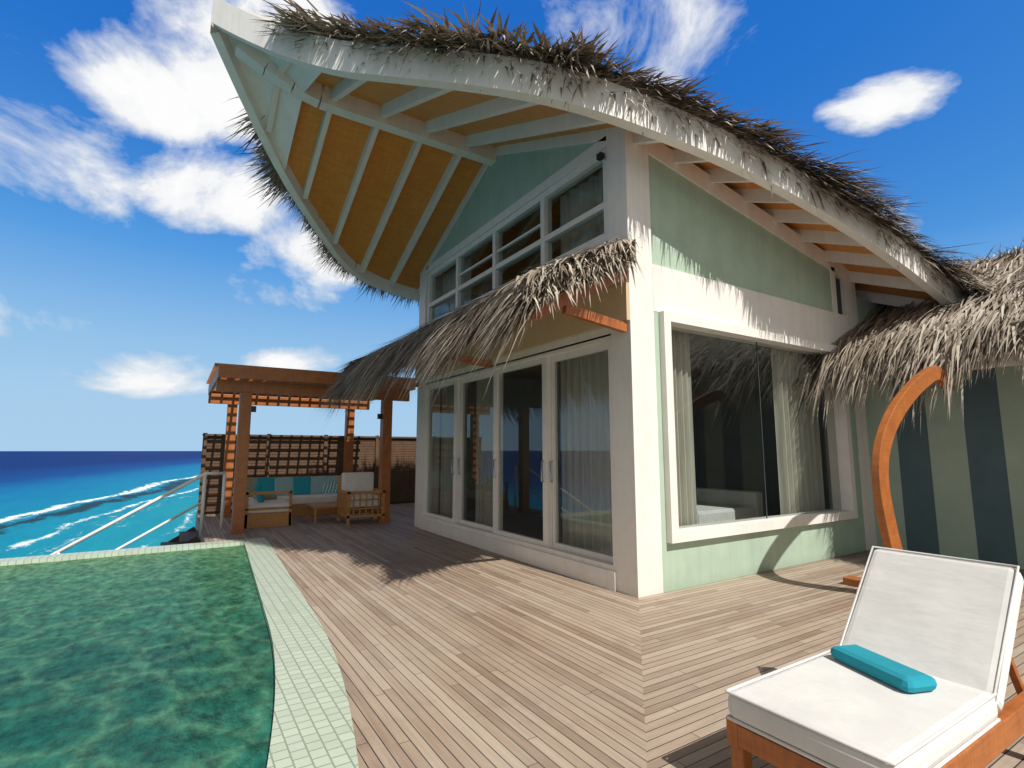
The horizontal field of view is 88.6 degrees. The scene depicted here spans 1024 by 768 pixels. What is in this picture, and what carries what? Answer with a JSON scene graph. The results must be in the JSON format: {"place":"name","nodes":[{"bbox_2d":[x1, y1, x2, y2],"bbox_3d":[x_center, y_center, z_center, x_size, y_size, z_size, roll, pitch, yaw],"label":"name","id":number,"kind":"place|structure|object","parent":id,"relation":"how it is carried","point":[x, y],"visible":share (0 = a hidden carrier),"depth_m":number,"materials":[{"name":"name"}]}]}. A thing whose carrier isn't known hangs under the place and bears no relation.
{"place":"outdoors","nodes":[
{"label":"outdoors","id":0,"kind":"place"},
{"bbox_2d":[0,451,201,558],"bbox_3d":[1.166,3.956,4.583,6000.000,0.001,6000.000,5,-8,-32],"label":"sea water","id":1,"kind":"structure","parent":0,"point":[51,502],"depth_m":36.80,"materials":[{"name":"blue liquid"}]},
{"bbox_2d":[0,538,358,767],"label":"pool coping","id":2,"kind":"object","parent":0,"point":[312,726],"visible":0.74,"depth_m":3.23,"materials":[{"name":"white tile"}]},
{"bbox_2d":[382,271,626,386],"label":"awning brackets","id":3,"kind":"object","parent":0,"point":[576,312],"visible":0.39,"depth_m":4.97,"materials":[{"name":"brown wood"}]},
{"bbox_2d":[0,0,1023,450],"label":"sky","id":4,"kind":"structure","parent":0,"point":[134,264],"materials":[{"name":"blue"}]},
{"bbox_2d":[195,503,1023,767],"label":"deck","id":5,"kind":"structure","parent":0,"point":[450,653],"depth_m":3.66,"materials":[{"name":"brown wood"}]},
{"bbox_2d":[50,472,226,554],"bbox_3d":[-6.789,3.051,7.917,4.192,3.324,0.056,5,-8,-32],"label":"stair handrail","id":6,"kind":"object","parent":5,"relation":"on","point":[100,529],"visible":0.74,"depth_m":8.78,"materials":[{"name":"white metal"}]},
{"bbox_2d":[160,527,199,545],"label":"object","id":7,"kind":"structure","parent":5,"relation":"in","point":[190,535],"depth_m":9.50,"materials":[{"name":"grey stone"}]},
{"bbox_2d":[197,433,415,514],"bbox_3d":[-3.557,2.143,13.053,7.250,1.720,0.130,5,-8,-32],"label":"privacy fence","id":8,"kind":"object","parent":5,"relation":"on","point":[270,455],"visible":0.44,"depth_m":12.31,"materials":[{"name":"brown wood"}]},
{"bbox_2d":[206,363,415,533],"bbox_3d":[-4.183,1.298,10.574,3.470,2.775,3.300,5,-8,-32],"label":"pergola","id":9,"kind":"object","parent":5,"relation":"on","point":[245,388],"visible":0.78,"depth_m":9.88,"materials":[{"name":"brown wood"}]},
{"bbox_2d":[251,406,381,418],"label":"pergola lamps","id":10,"kind":"object","parent":9,"relation":"attached to","point":[253,409],"visible":0.93,"depth_m":8.97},
{"bbox_2d":[244,475,384,528],"bbox_3d":[-4.096,2.249,10.419,2.340,0.850,2.650,5,-8,-32],"label":"outdoor sofa","id":11,"kind":"object","parent":5,"relation":"on","point":[340,507],"visible":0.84,"depth_m":9.71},
{"bbox_2d":[246,478,276,499],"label":"throw pillows","id":12,"kind":"object","parent":11,"relation":"on","point":[251,482],"visible":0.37,"depth_m":10.82,"materials":[{"name":"beige fabric"}]},
{"bbox_2d":[254,477,310,502],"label":"throw pillows","id":13,"kind":"object","parent":11,"relation":"on","point":[301,485],"visible":0.81,"depth_m":11.25,"materials":[{"name":"teal fabric"}]},
{"bbox_2d":[275,476,337,495],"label":"pillows","id":14,"kind":"object","parent":11,"relation":"on","point":[324,484],"visible":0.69,"depth_m":11.53,"materials":[{"name":"grey fabric"}]},
{"bbox_2d":[248,472,379,513],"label":"seat cushions","id":15,"kind":"object","parent":11,"relation":"on","point":[357,481],"visible":0.53,"depth_m":10.18,"materials":[{"name":"fabric"}]},
{"bbox_2d":[464,510,562,542],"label":"villa interior floor","id":16,"kind":"structure","parent":5,"relation":"on","point":[529,524],"depth_m":8.89,"materials":[{"name":"brown wood"}]},
{"bbox_2d":[696,487,763,523],"bbox_3d":[2.191,1.789,7.656,2.500,0.830,1.600,5,-8,-32],"label":"bed","id":17,"kind":"object","parent":16,"relation":"on","point":[716,505],"visible":0.11,"depth_m":7.60,"materials":[{"name":"white fabric"}]},
{"bbox_2d":[431,143,880,592],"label":"green villa walls","id":18,"kind":"structure","parent":5,"relation":"on","point":[696,230],"depth_m":6.22,"materials":[{"name":"green paint"}]},
{"bbox_2d":[314,233,646,422],"bbox_3d":[-1.127,-0.330,6.917,2.000,1.936,6.437,5,-8,-32],"label":"thatched awning","id":19,"kind":"object","parent":18,"relation":"attached to","point":[507,307],"visible":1,"depth_m":5.00,"materials":[{"name":"beige wicker"}]},
{"bbox_2d":[415,263,629,380],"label":"awning boards","id":20,"kind":"object","parent":19,"relation":"attached to","point":[613,303],"visible":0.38,"depth_m":6.06,"materials":[{"name":"beige wood"}]},
{"bbox_2d":[451,458,552,481],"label":"door handles","id":21,"kind":"object","parent":18,"relation":"attached to","point":[493,469],"depth_m":7.21,"materials":[{"name":"silver metal"}]},
{"bbox_2d":[235,41,935,307],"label":"roof rafters","id":22,"kind":"object","parent":18,"relation":"attached to","point":[339,100],"visible":0.33,"depth_m":6.80,"materials":[{"name":"white wood"}]},
{"bbox_2d":[287,72,934,299],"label":"roof soffit panels","id":23,"kind":"object","parent":22,"relation":"attached to","point":[345,140],"visible":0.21,"depth_m":7.83,"materials":[{"name":"orange wood"}]},
{"bbox_2d":[210,0,964,305],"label":"roof fascia","id":24,"kind":"structure","parent":18,"relation":"attached to","point":[232,27],"depth_m":5.41,"materials":[{"name":"white wood"}]},
{"bbox_2d":[298,23,968,291],"bbox_3d":[2.027,-1.485,9.068,11.320,4.596,8.456,5,-8,-32],"label":"roof thatch","id":25,"kind":"object","parent":24,"relation":"attached to","point":[624,84],"visible":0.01,"depth_m":5.14,"materials":[{"name":"grey wicker"}]},
{"bbox_2d":[221,0,1015,311],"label":"thatched roof","id":26,"kind":"structure","parent":25,"relation":"attached to","point":[583,56],"depth_m":5.21,"materials":[{"name":"grey wicker"}]},
{"bbox_2d":[596,152,604,160],"bbox_3d":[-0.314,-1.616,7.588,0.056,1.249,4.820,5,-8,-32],"label":"gable sensor","id":27,"kind":"object","parent":18,"relation":"attached to","point":[600,156],"visible":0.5,"depth_m":5.65,"materials":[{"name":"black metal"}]},
{"bbox_2d":[414,127,876,597],"bbox_3d":[1.661,-0.507,8.670,4.630,5.880,5.520,5,-8,-32],"label":"house frame","id":28,"kind":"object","parent":18,"relation":"attached to","point":[632,565],"depth_m":6.15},
{"bbox_2d":[726,657,1023,767],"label":"lounge chair frame","id":29,"kind":"object","parent":5,"relation":"on","point":[994,742],"visible":0.05,"depth_m":2.01,"materials":[{"name":"brown wood"}]},
{"bbox_2d":[728,549,1023,767],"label":"lounge chair cushion","id":30,"kind":"object","parent":29,"relation":"on","point":[941,621],"visible":0.77,"depth_m":2.20,"materials":[{"name":"white fabric"}]},
{"bbox_2d":[725,546,1019,767],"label":"cushion piping","id":31,"kind":"object","parent":30,"relation":"attached to","point":[919,746],"visible":0.7,"depth_m":2.00,"materials":[{"name":"white fabric"}]},
{"bbox_2d":[830,644,936,692],"bbox_3d":[1.584,1.218,2.262,0.160,0.060,0.400,2,-7,-12],"label":"bolster pillow","id":32,"kind":"object","parent":30,"relation":"on","point":[902,677],"visible":1,"depth_m":2.19,"materials":[{"name":"teal fabric"}]},
{"bbox_2d":[843,366,1023,593],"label":"swing stand arch","id":33,"kind":"structure","parent":5,"relation":"on","point":[913,388],"depth_m":4.92,"materials":[{"name":"orange wood"}]},
{"bbox_2d":[440,169,824,554],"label":"curtains","id":34,"kind":"object","parent":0,"point":[586,475],"visible":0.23,"depth_m":6.39,"materials":[{"name":"white fabric"}]},
{"bbox_2d":[438,333,832,517],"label":"villa interior walls","id":35,"kind":"structure","parent":0,"point":[728,454],"depth_m":9.99,"materials":[{"name":"grey paint"}]},
{"bbox_2d":[756,278,841,517],"bbox_3d":[3.840,0.028,6.938,2.110,3.263,0.140,5,-8,-32],"label":"window frame","id":36,"kind":"object","parent":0,"point":[838,292],"visible":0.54,"depth_m":6.35,"materials":[{"name":"black metal"}]},
{"bbox_2d":[863,365,1023,568],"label":"striped wall","id":37,"kind":"structure","parent":0,"point":[956,482],"depth_m":6.54,"materials":[{"name":"green paint"}]},
{"bbox_2d":[837,350,1022,383],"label":"wing roof beams","id":38,"kind":"structure","parent":37,"relation":"on","point":[1010,362],"depth_m":5.73,"materials":[{"name":"brown wood"}]},
{"bbox_2d":[785,237,1023,439],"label":"thatch roof","id":39,"kind":"object","parent":38,"relation":"on","point":[965,331],"visible":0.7,"depth_m":6.45,"materials":[{"name":"beige wicker"}]},
{"bbox_3d":[-5.677,2.684,1.697,9.600,2.200,9.000,5,-8,-32],"label":"pool","id":40,"kind":"object","parent":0,"visible":0},
{"bbox_2d":[0,545,274,767],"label":"pool water","id":41,"kind":"structure","parent":40,"relation":"in","point":[158,660],"depth_m":3.44,"materials":[{"name":"green liquid"}]}
]}

